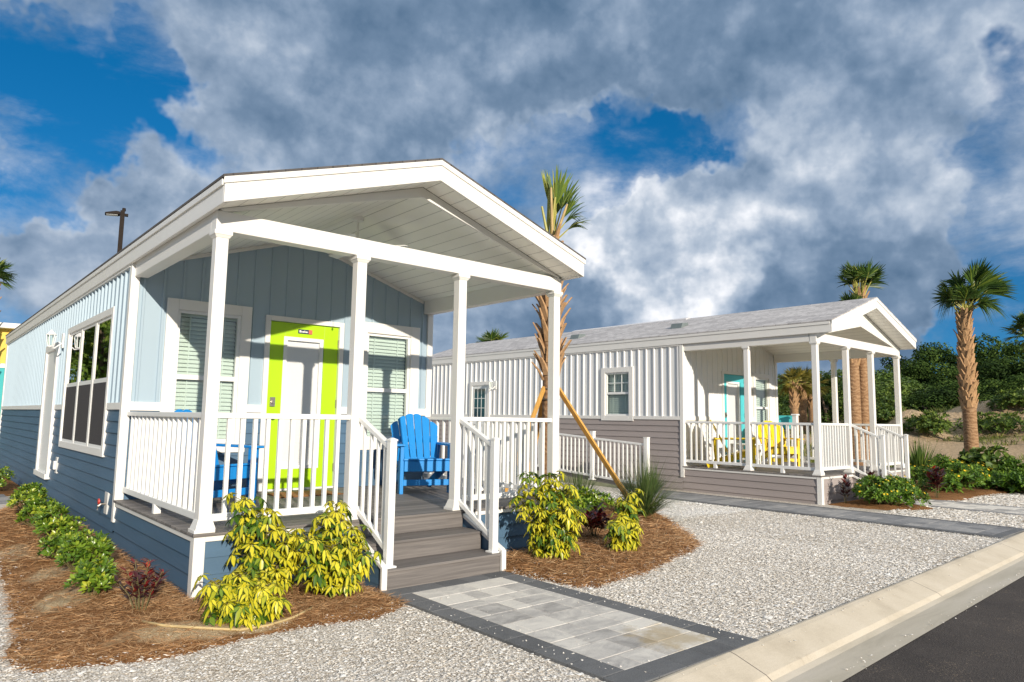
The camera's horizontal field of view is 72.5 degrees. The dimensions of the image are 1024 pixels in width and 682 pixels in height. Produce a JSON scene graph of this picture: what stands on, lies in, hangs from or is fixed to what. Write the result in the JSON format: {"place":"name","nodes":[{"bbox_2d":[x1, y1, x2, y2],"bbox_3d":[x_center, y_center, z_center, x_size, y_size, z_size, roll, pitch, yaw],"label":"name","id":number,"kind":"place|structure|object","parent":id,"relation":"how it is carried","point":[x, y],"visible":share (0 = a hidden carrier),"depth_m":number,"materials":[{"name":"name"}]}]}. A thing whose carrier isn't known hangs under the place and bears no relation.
{"place":"outdoors","nodes":[
{"label":"outdoors","id":0,"kind":"place"},
{"bbox_2d":[0,471,1023,681],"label":"gravel","id":1,"kind":"structure","parent":0,"point":[180,670],"depth_m":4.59,"materials":[{"name":"grey gravel"}]},
{"bbox_2d":[0,494,9,507],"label":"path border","id":2,"kind":"object","parent":1,"relation":"on","point":[3,499],"visible":0.64,"depth_m":10.48,"materials":[{"name":"grey concrete"}]},
{"bbox_2d":[0,257,16,311],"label":"palm tree","id":3,"kind":"object","parent":1,"relation":"on","point":[5,276],"visible":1,"depth_m":20.33,"materials":[{"name":"green plant"}]},
{"bbox_2d":[0,322,19,411],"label":"yellow cottage","id":4,"kind":"structure","parent":1,"relation":"on","point":[6,328],"depth_m":20.95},
{"bbox_2d":[0,476,20,495],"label":"mulch","id":5,"kind":"object","parent":1,"relation":"on","point":[9,488],"depth_m":12.69,"materials":[{"name":"brown wood"}]},
{"bbox_2d":[0,464,14,486],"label":"shrub","id":6,"kind":"object","parent":5,"relation":"on","point":[8,475],"visible":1,"depth_m":11.95,"materials":[{"name":"green plant"}]},
{"bbox_2d":[105,208,127,251],"bbox_3d":[-15.627,-0.534,26.968,0.800,9.526,0.380,5,-7,-30],"label":"lamp post","id":7,"kind":"object","parent":1,"relation":"on","point":[121,214],"visible":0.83,"depth_m":27.41,"materials":[{"name":"brown metal"}]},
{"bbox_2d":[0,158,585,598],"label":"cottage","id":8,"kind":"structure","parent":1,"relation":"on","point":[284,318],"depth_m":7.59,"materials":[{"name":"white paint"}]},
{"bbox_2d":[33,342,59,479],"bbox_3d":[-7.376,1.096,11.110,0.115,2.090,1.200,6,-8,-40],"label":"side door","id":9,"kind":"structure","parent":8,"relation":"in","point":[47,411],"depth_m":11.08,"materials":[{"name":"white paint"}]},
{"bbox_2d":[58,306,114,456],"bbox_3d":[-5.517,0.564,9.051,0.084,1.710,2.970,6,-8,-40],"label":"window","id":10,"kind":"structure","parent":8,"relation":"in","point":[83,423],"depth_m":8.89,"materials":[{"name":"white paint"}]},
{"bbox_2d":[159,297,252,452],"bbox_3d":[-3.497,0.410,7.958,0.935,1.705,0.146,6,-8,-40],"label":"window","id":11,"kind":"structure","parent":8,"relation":"in","point":[181,389],"depth_m":7.96,"materials":[{"name":"white paint"}]},
{"bbox_2d":[170,409,263,502],"bbox_3d":[-3.155,1.192,7.139,0.958,0.978,0.810,-3,-7,29],"label":"adirondack chair","id":12,"kind":"object","parent":8,"relation":"on","point":[218,479],"visible":0.23,"depth_m":7.09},
{"bbox_2d":[266,321,338,488],"bbox_3d":[-2.585,0.790,8.639,0.918,2.013,0.123,6,-8,-40],"label":"door","id":13,"kind":"structure","parent":8,"relation":"in","point":[302,375],"depth_m":8.68,"materials":[{"name":"paint"}]},
{"bbox_2d":[267,490,343,497],"bbox_3d":[-2.399,1.754,8.024,0.770,0.013,0.490,6,-8,-40],"label":"doormat","id":14,"kind":"object","parent":8,"relation":"on","point":[295,494],"visible":0.52,"depth_m":7.96,"materials":[{"name":"fabric"}]},
{"bbox_2d":[360,322,419,449],"bbox_3d":[-1.715,0.619,9.485,0.960,1.685,0.146,6,-8,-40],"label":"window","id":15,"kind":"structure","parent":8,"relation":"in","point":[382,403],"depth_m":9.55,"materials":[{"name":"white paint"}]},
{"bbox_2d":[390,414,449,493],"bbox_3d":[-1.166,1.401,8.734,0.810,0.978,0.958,3,-7,-21],"label":"adirondack chair","id":16,"kind":"object","parent":8,"relation":"on","point":[434,463],"visible":0.84,"depth_m":8.85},
{"bbox_2d":[0,501,706,673],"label":"pine straw","id":17,"kind":"object","parent":1,"relation":"on","point":[372,596],"visible":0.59,"depth_m":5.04,"materials":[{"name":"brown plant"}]},
{"bbox_2d":[6,481,48,509],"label":"shrub","id":18,"kind":"object","parent":17,"relation":"on","point":[28,492],"visible":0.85,"depth_m":8.60,"materials":[{"name":"green plant"}]},
{"bbox_2d":[14,497,58,527],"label":"shrub","id":19,"kind":"object","parent":17,"relation":"on","point":[30,509],"visible":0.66,"depth_m":7.62,"materials":[{"name":"green plant"}]},
{"bbox_2d":[35,531,80,558],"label":"shrub","id":20,"kind":"object","parent":17,"relation":"on","point":[53,543],"visible":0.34,"depth_m":6.03,"materials":[{"name":"green plant"}]},
{"bbox_2d":[31,501,91,538],"bbox_3d":[-4.478,1.779,6.871,0.707,0.413,0.426,-3,-8,33],"label":"shrub","id":21,"kind":"object","parent":17,"relation":"on","point":[50,520],"visible":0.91,"depth_m":6.78,"materials":[{"name":"green plant"}]},
{"bbox_2d":[54,529,116,572],"bbox_3d":[-3.451,1.703,5.651,0.454,0.350,0.576,6,-8,-40],"label":"shrub","id":22,"kind":"object","parent":17,"relation":"on","point":[83,547],"visible":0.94,"depth_m":5.55,"materials":[{"name":"green plant"}]},
{"bbox_2d":[63,555,118,596],"bbox_3d":[-2.955,1.681,4.969,0.359,0.280,0.410,1,-6,-3],"label":"shrub","id":23,"kind":"object","parent":17,"relation":"on","point":[96,574],"visible":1,"depth_m":4.90,"materials":[{"name":"green plant"}]},
{"bbox_2d":[113,557,170,611],"bbox_3d":[-2.474,1.651,4.678,0.350,0.397,0.346,6,-8,-40],"label":"croton","id":24,"kind":"object","parent":17,"relation":"on","point":[137,577],"visible":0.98,"depth_m":4.65,"materials":[{"name":"red plant"}]},
{"bbox_2d":[141,606,312,630],"bbox_3d":[-1.805,1.815,4.520,1.063,0.073,0.245,4,-7,-26],"label":"drip tube","id":25,"kind":"object","parent":17,"relation":"on","point":[220,628],"visible":0.97,"depth_m":4.39,"materials":[{"name":"beige plastic"}]},
{"bbox_2d":[193,568,292,631],"bbox_3d":[-1.770,1.704,4.592,0.556,0.386,0.522,6,-8,-40],"label":"variegated shrub","id":26,"kind":"object","parent":17,"relation":"on","point":[237,598],"visible":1,"depth_m":4.52,"materials":[{"name":"yellow plant"}]},
{"bbox_2d":[221,492,314,595],"bbox_3d":[-1.838,1.542,5.238,0.711,0.802,0.462,2,-6,-6],"label":"variegated shrub","id":27,"kind":"object","parent":17,"relation":"on","point":[259,554],"visible":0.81,"depth_m":5.15,"materials":[{"name":"yellow plant"}]},
{"bbox_2d":[290,500,383,598],"bbox_3d":[-1.354,1.601,5.319,0.716,0.732,0.573,6,-8,-40],"label":"variegated shrub","id":28,"kind":"object","parent":17,"relation":"on","point":[339,561],"visible":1,"depth_m":5.20,"materials":[{"name":"yellow plant"}]},
{"bbox_2d":[467,422,668,489],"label":"railing","id":29,"kind":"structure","parent":1,"relation":"on","point":[646,443],"depth_m":15.08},
{"bbox_2d":[381,571,758,681],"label":"path border","id":30,"kind":"object","parent":1,"relation":"on","point":[721,644],"visible":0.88,"depth_m":4.49,"materials":[{"name":"grey concrete"}]},
{"bbox_2d":[506,496,697,587],"bbox_3d":[0.509,2.443,9.560,4.251,0.105,7.038,4,-7,-25],"label":"mulch bed","id":31,"kind":"object","parent":1,"relation":"on","point":[662,520],"visible":0.13,"depth_m":6.60,"materials":[{"name":"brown wood"}]},
{"bbox_2d":[505,386,545,491],"bbox_3d":[0.156,1.694,11.173,0.053,1.992,1.230,-4,-8,39],"label":"support stake","id":32,"kind":"object","parent":31,"relation":"on","point":[538,403],"visible":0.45,"depth_m":11.52,"materials":[{"name":"brown wood"}]},
{"bbox_2d":[507,471,587,559],"bbox_3d":[0.360,1.723,6.898,0.729,0.885,0.588,-2,-7,21],"label":"variegated shrub","id":33,"kind":"object","parent":31,"relation":"on","point":[554,525],"visible":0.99,"depth_m":6.77,"materials":[{"name":"yellow plant"}]},
{"bbox_2d":[531,164,590,496],"bbox_3d":[0.859,-0.148,11.975,1.046,5.890,0.799,0,-6,8],"label":"palm tree","id":34,"kind":"object","parent":31,"relation":"on","point":[557,200],"visible":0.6,"depth_m":11.99,"materials":[{"name":"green plant"}]},
{"bbox_2d":[559,459,613,507],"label":"fountain grass","id":35,"kind":"object","parent":31,"relation":"on","point":[579,480],"depth_m":10.65,"materials":[{"name":"green plant"}]},
{"bbox_2d":[566,486,615,519],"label":"shrub","id":36,"kind":"object","parent":31,"relation":"on","point":[593,499],"visible":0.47,"depth_m":9.36,"materials":[{"name":"green plant"}]},
{"bbox_2d":[559,387,628,498],"bbox_3d":[1.359,1.730,11.238,1.513,1.981,0.064,-4,-8,35],"label":"support stake","id":37,"kind":"object","parent":31,"relation":"on","point":[592,442],"visible":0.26,"depth_m":11.29,"materials":[{"name":"brown wood"}]},
{"bbox_2d":[577,502,616,536],"bbox_3d":[0.928,2.067,8.038,0.518,0.423,0.531,6,-8,-40],"label":"croton","id":38,"kind":"object","parent":31,"relation":"on","point":[594,522],"visible":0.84,"depth_m":7.97,"materials":[{"name":"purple plant"}]},
{"bbox_2d":[603,488,646,551],"bbox_3d":[1.218,1.889,7.318,0.570,0.670,0.422,6,-8,-40],"label":"variegated shrub","id":39,"kind":"object","parent":31,"relation":"on","point":[625,529],"visible":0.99,"depth_m":7.23,"materials":[{"name":"yellow plant"}]},
{"bbox_2d":[598,442,705,518],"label":"fountain grass","id":40,"kind":"object","parent":31,"relation":"on","point":[648,500],"depth_m":10.02,"materials":[{"name":"plant"}]},
{"bbox_2d":[638,462,667,491],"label":"fountain grass","id":41,"kind":"object","parent":31,"relation":"on","point":[660,485],"depth_m":13.50,"materials":[{"name":"plant"}]},
{"bbox_2d":[462,482,751,520],"bbox_3d":[0.837,2.854,12.972,2.300,0.001,6.780,6,-8,-40],"label":"white shell","id":42,"kind":"object","parent":1,"relation":"on","point":[681,504],"visible":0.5,"depth_m":11.13},
{"bbox_2d":[524,401,541,490],"bbox_3d":[0.409,1.871,12.550,0.086,1.931,1.400,2,-6,-12],"label":"support stake","id":43,"kind":"object","parent":42,"relation":"on","point":[540,412],"visible":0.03,"depth_m":12.28,"materials":[{"name":"brown wood"}]},
{"bbox_2d":[431,297,916,504],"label":"cottage","id":44,"kind":"structure","parent":1,"relation":"on","point":[671,388],"depth_m":14.83,"materials":[{"name":"white paint"}]},
{"bbox_2d":[469,381,490,446],"bbox_3d":[-0.893,2.144,19.269,0.115,2.040,0.880,6,-8,-41],"label":"side door","id":45,"kind":"structure","parent":44,"relation":"in","point":[479,392],"depth_m":19.29,"materials":[{"name":"white paint"}]},
{"bbox_2d":[601,366,633,420],"bbox_3d":[2.399,1.192,15.709,0.146,1.195,0.925,6,-8,-41],"label":"window","id":46,"kind":"structure","parent":44,"relation":"in","point":[621,397],"depth_m":15.73,"materials":[{"name":"white paint"}]},
{"bbox_2d":[706,420,755,468],"bbox_3d":[4.392,2.079,14.040,0.958,0.978,0.810,-1,-7,13],"label":"adirondack chair","id":47,"kind":"object","parent":44,"relation":"on","point":[731,454],"visible":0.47,"depth_m":13.77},
{"bbox_2d":[724,374,744,461],"bbox_3d":[4.990,1.724,15.602,0.888,1.938,0.123,6,-8,-41],"label":"door","id":48,"kind":"structure","parent":44,"relation":"in","point":[733,384],"depth_m":15.69,"materials":[{"name":"teal paint"}]},
{"bbox_2d":[730,443,761,463],"bbox_3d":[4.924,2.390,14.695,0.480,0.455,0.480,6,-8,-40],"label":"side table","id":49,"kind":"object","parent":44,"relation":"on","point":[743,444],"visible":0.3,"depth_m":14.68,"materials":[{"name":"white plastic"}]},
{"bbox_2d":[752,373,771,436],"bbox_3d":[5.856,1.539,16.462,0.810,1.510,0.146,6,-8,-41],"label":"window","id":50,"kind":"structure","parent":44,"relation":"in","point":[758,402],"depth_m":16.56,"materials":[{"name":"white paint"}]},
{"bbox_2d":[752,421,803,465],"bbox_3d":[5.666,2.206,15.000,0.810,0.978,0.958,1,-6,-3],"label":"adirondack chair","id":51,"kind":"object","parent":44,"relation":"on","point":[778,443],"visible":0.59,"depth_m":15.01,"materials":[{"name":"yellow plastic"}]},
{"bbox_2d":[654,490,1023,538],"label":"path border","id":52,"kind":"object","parent":1,"relation":"on","point":[1011,532],"visible":0.55,"depth_m":10.17,"materials":[{"name":"grey concrete"}]},
{"bbox_2d":[828,499,933,510],"bbox_3d":[6.319,2.805,11.935,1.360,0.091,1.440,6,-8,-40],"label":"mulch bed","id":53,"kind":"object","parent":1,"relation":"on","point":[861,503],"visible":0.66,"depth_m":11.70,"materials":[{"name":"brown wood"}]},
{"bbox_2d":[838,474,852,502],"bbox_3d":[5.740,2.574,12.029,0.287,0.585,0.299,6,-8,-40],"label":"croton","id":54,"kind":"object","parent":53,"relation":"on","point":[844,486],"visible":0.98,"depth_m":12.03,"materials":[{"name":"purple plant"}]},
{"bbox_2d":[861,469,877,499],"bbox_3d":[6.372,2.594,12.352,0.396,0.637,0.352,6,-8,-40],"label":"croton","id":55,"kind":"object","parent":53,"relation":"on","point":[870,473],"visible":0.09,"depth_m":12.34,"materials":[{"name":"green plant"}]},
{"bbox_2d":[851,473,931,506],"bbox_3d":[6.415,2.526,11.829,1.222,0.607,1.119,-3,-7,29],"label":"flower mound","id":56,"kind":"object","parent":53,"relation":"on","point":[889,490],"visible":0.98,"depth_m":11.67,"materials":[{"name":"green plant"}]},
{"bbox_2d":[895,499,1023,515],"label":"path border","id":57,"kind":"object","parent":1,"relation":"on","point":[975,510],"visible":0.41,"depth_m":11.68,"materials":[{"name":"grey concrete"}]},
{"bbox_2d":[910,476,1023,501],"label":"mulch bed","id":58,"kind":"object","parent":1,"relation":"on","point":[976,491],"visible":0.07,"depth_m":14.05,"materials":[{"name":"brown wood"}]},
{"bbox_2d":[837,291,863,465],"bbox_3d":[9.764,1.164,19.910,0.770,5.375,0.851,-3,-7,28],"label":"palm tree","id":59,"kind":"object","parent":58,"relation":"on","point":[855,394],"visible":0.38,"depth_m":19.76,"materials":[{"name":"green plant"}]},
{"bbox_2d":[835,259,888,465],"bbox_3d":[10.307,0.730,20.163,1.785,6.310,1.384,2,-6,-12],"label":"palm tree","id":60,"kind":"object","parent":58,"relation":"on","point":[867,276],"visible":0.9,"depth_m":20.10,"materials":[{"name":"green plant"}]},
{"bbox_2d":[904,439,950,477],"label":"strap leaf plant","id":61,"kind":"object","parent":58,"relation":"on","point":[917,457],"visible":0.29,"depth_m":17.40,"materials":[{"name":"green plant"}]},
{"bbox_2d":[925,465,946,497],"bbox_3d":[8.057,2.694,13.235,0.434,0.685,0.447,6,-8,-40],"label":"croton","id":62,"kind":"object","parent":58,"relation":"on","point":[937,479],"visible":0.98,"depth_m":13.21,"materials":[{"name":"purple plant"}]},
{"bbox_2d":[931,453,959,467],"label":"garden shrub","id":63,"kind":"object","parent":58,"relation":"on","point":[946,459],"visible":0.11,"depth_m":17.54,"materials":[{"name":"green plant"}]},
{"bbox_2d":[910,459,993,492],"bbox_3d":[9.014,2.814,14.610,2.136,0.731,1.805,6,-8,-40],"label":"flower mound","id":64,"kind":"object","parent":58,"relation":"on","point":[960,475],"visible":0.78,"depth_m":14.16,"materials":[{"name":"green plant"}]},
{"bbox_2d":[951,456,970,463],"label":"garden shrub","id":65,"kind":"object","parent":58,"relation":"on","point":[964,460],"visible":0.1,"depth_m":17.76,"materials":[{"name":"green plant"}]},
{"bbox_2d":[958,445,1017,472],"bbox_3d":[11.876,3.064,17.472,1.437,1.016,1.335,6,-8,-40],"label":"sea grape","id":66,"kind":"object","parent":58,"relation":"on","point":[988,457],"visible":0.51,"depth_m":17.31,"materials":[{"name":"green plant"}]},
{"bbox_2d":[972,470,1023,493],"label":"garden shrub","id":67,"kind":"object","parent":58,"relation":"on","point":[998,484],"visible":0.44,"depth_m":14.78,"materials":[{"name":"green plant"}]},
{"bbox_2d":[991,458,1023,473],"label":"garden shrub","id":68,"kind":"object","parent":58,"relation":"on","point":[1004,464],"visible":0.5,"depth_m":16.81,"materials":[{"name":"green plant"}]},
{"bbox_2d":[993,471,1023,493],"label":"garden shrub","id":69,"kind":"object","parent":58,"relation":"on","point":[1017,477],"visible":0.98,"depth_m":14.53,"materials":[{"name":"green plant"}]},
{"bbox_2d":[0,0,1023,378],"label":"sky","id":70,"kind":"structure","parent":0,"point":[725,156],"materials":[{"name":"blue"}]},
{"bbox_2d":[413,577,716,669],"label":"path","id":71,"kind":"structure","parent":0,"point":[624,640],"depth_m":4.77,"materials":[{"name":"grey stone"}]},
{"bbox_2d":[650,490,1012,534],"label":"path","id":72,"kind":"structure","parent":0,"point":[957,526],"depth_m":10.64,"materials":[{"name":"grey concrete"}]},
{"bbox_2d":[780,400,1023,465],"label":"terrain","id":73,"kind":"structure","parent":0,"point":[956,446],"depth_m":33.61,"materials":[{"name":"beige sand"}]},
{"bbox_2d":[475,327,507,342],"bbox_3d":[-1.195,2.552,39.874,2.582,6.698,2.686,6,-8,-40],"label":"palm tree","id":74,"kind":"object","parent":73,"relation":"on","point":[492,336],"visible":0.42,"depth_m":39.92,"materials":[{"name":"green plant"}]},
{"bbox_2d":[778,415,791,428],"bbox_3d":[14.485,4.672,36.993,1.220,1.432,0.071,-2,-7,21],"label":"screen panel","id":75,"kind":"object","parent":73,"relation":"on","point":[788,419],"visible":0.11,"depth_m":37.01,"materials":[{"name":"teal"}]},
{"bbox_2d":[777,373,799,412],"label":"broad tree","id":76,"kind":"object","parent":73,"relation":"on","point":[778,380],"visible":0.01,"depth_m":60.41,"materials":[{"name":"green plant"}]},
{"bbox_2d":[777,367,812,433],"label":"palm tree","id":77,"kind":"object","parent":73,"relation":"on","point":[791,388],"visible":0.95,"depth_m":40.53,"materials":[{"name":"green plant"}]},
{"bbox_2d":[791,414,798,437],"bbox_3d":[14.771,4.562,36.350,0.320,1.517,0.320,6,-8,-40],"label":"marker post","id":78,"kind":"object","parent":73,"relation":"on","point":[794,418],"visible":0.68,"depth_m":36.32,"materials":[{"name":"white plastic"}]},
{"bbox_2d":[779,364,811,433],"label":"palm tree","id":79,"kind":"object","parent":73,"relation":"on","point":[803,404],"visible":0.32,"depth_m":41.69,"materials":[{"name":"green plant"}]},
{"bbox_2d":[805,372,830,431],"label":"palm tree","id":80,"kind":"object","parent":73,"relation":"on","point":[810,405],"visible":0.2,"depth_m":42.87,"materials":[{"name":"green plant"}]},
{"bbox_2d":[778,369,879,430],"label":"broad tree","id":81,"kind":"object","parent":73,"relation":"on","point":[826,415],"visible":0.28,"depth_m":48.52,"materials":[{"name":"green plant"}]},
{"bbox_2d":[778,370,886,423],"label":"broad tree","id":82,"kind":"object","parent":73,"relation":"on","point":[784,403],"visible":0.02,"depth_m":51.23,"materials":[{"name":"green plant"}]},
{"bbox_2d":[825,369,933,409],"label":"broad tree","id":83,"kind":"object","parent":73,"relation":"on","point":[888,375],"visible":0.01,"depth_m":54.82,"materials":[{"name":"green plant"}]},
{"bbox_2d":[876,402,894,423],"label":"scrub bush","id":84,"kind":"object","parent":73,"relation":"on","point":[884,412],"visible":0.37,"depth_m":37.78,"materials":[{"name":"green plant"}]},
{"bbox_2d":[875,391,917,416],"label":"scrub bush","id":85,"kind":"object","parent":73,"relation":"on","point":[888,399],"visible":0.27,"depth_m":39.99,"materials":[{"name":"green plant"}]},
{"bbox_2d":[838,377,959,423],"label":"broad tree","id":86,"kind":"object","parent":73,"relation":"on","point":[905,383],"visible":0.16,"depth_m":46.74,"materials":[{"name":"green plant"}]},
{"bbox_2d":[875,373,929,408],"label":"broad tree","id":87,"kind":"object","parent":73,"relation":"on","point":[907,392],"visible":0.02,"depth_m":51.60,"materials":[{"name":"green plant"}]},
{"bbox_2d":[879,358,958,388],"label":"broad tree","id":88,"kind":"object","parent":73,"relation":"on","point":[918,370],"visible":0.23,"depth_m":56.52,"materials":[{"name":"green plant"}]},
{"bbox_2d":[902,409,954,437],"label":"scrub bush","id":89,"kind":"object","parent":73,"relation":"on","point":[927,421],"visible":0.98,"depth_m":33.59,"materials":[{"name":"green plant"}]},
{"bbox_2d":[879,342,987,388],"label":"broad tree","id":90,"kind":"object","parent":73,"relation":"on","point":[930,353],"visible":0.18,"depth_m":61.61,"materials":[{"name":"green plant"}]},
{"bbox_2d":[893,380,1005,411],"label":"broad tree","id":91,"kind":"object","parent":73,"relation":"on","point":[941,392],"visible":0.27,"depth_m":44.04,"materials":[{"name":"green plant"}]},
{"bbox_2d":[919,349,1000,385],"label":"broad tree","id":92,"kind":"object","parent":73,"relation":"on","point":[978,359],"visible":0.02,"depth_m":59.70,"materials":[{"name":"green plant"}]},
{"bbox_2d":[921,372,1023,408],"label":"broad tree","id":93,"kind":"object","parent":73,"relation":"on","point":[1009,385],"visible":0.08,"depth_m":47.16,"materials":[{"name":"green plant"}]},
{"bbox_2d":[932,257,1017,452],"bbox_3d":[13.262,0.720,20.120,1.946,6.413,1.792,2,-6,-8],"label":"palm tree","id":94,"kind":"object","parent":73,"relation":"on","point":[979,278],"visible":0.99,"depth_m":20.03,"materials":[{"name":"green plant"}]},
{"bbox_2d":[932,364,1023,393],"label":"broad tree","id":95,"kind":"object","parent":73,"relation":"on","point":[1007,375],"visible":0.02,"depth_m":57.00,"materials":[{"name":"green plant"}]},
{"bbox_2d":[950,332,1023,365],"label":"broad tree","id":96,"kind":"object","parent":73,"relation":"on","point":[1012,348],"visible":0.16,"depth_m":59.45,"materials":[{"name":"green plant"}]},
{"bbox_2d":[952,411,1023,433],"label":"scrub bush","id":97,"kind":"object","parent":73,"relation":"on","point":[1007,421],"visible":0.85,"depth_m":33.75,"materials":[{"name":"green plant"}]},
{"bbox_2d":[976,354,1023,397],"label":"broad tree","id":98,"kind":"object","parent":73,"relation":"on","point":[1012,366],"visible":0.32,"depth_m":54.46,"materials":[{"name":"green plant"}]},
{"bbox_2d":[986,387,1023,410],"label":"scrub bush","id":99,"kind":"object","parent":73,"relation":"on","point":[1003,400],"visible":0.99,"depth_m":35.50,"materials":[{"name":"green plant"}]},
{"bbox_2d":[1001,311,1023,351],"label":"palm tree","id":100,"kind":"object","parent":73,"relation":"on","point":[1018,326],"visible":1,"depth_m":30.79,"materials":[{"name":"green plant"}]},
{"bbox_2d":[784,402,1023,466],"bbox_3d":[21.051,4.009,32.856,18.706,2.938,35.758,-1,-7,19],"label":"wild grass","id":101,"kind":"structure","parent":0,"point":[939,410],"depth_m":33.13,"materials":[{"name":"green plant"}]},
{"bbox_2d":[842,576,1023,681],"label":"road","id":102,"kind":"structure","parent":0,"point":[983,641],"depth_m":4.59,"materials":[{"name":"grey asphalt"}]},
{"bbox_2d":[653,532,1023,681],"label":"kerb","id":103,"kind":"structure","parent":102,"relation":"on","point":[774,656],"depth_m":4.96,"materials":[{"name":"concrete"}]},
{"bbox_2d":[771,555,1023,681],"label":"gutter","id":104,"kind":"object","parent":102,"relation":"on","point":[833,665],"depth_m":5.00,"materials":[{"name":"concrete"}]},
{"bbox_2d":[905,499,1023,513],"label":"path","id":105,"kind":"structure","parent":0,"point":[1016,510],"depth_m":11.97,"materials":[{"name":"grey concrete"}]}
]}

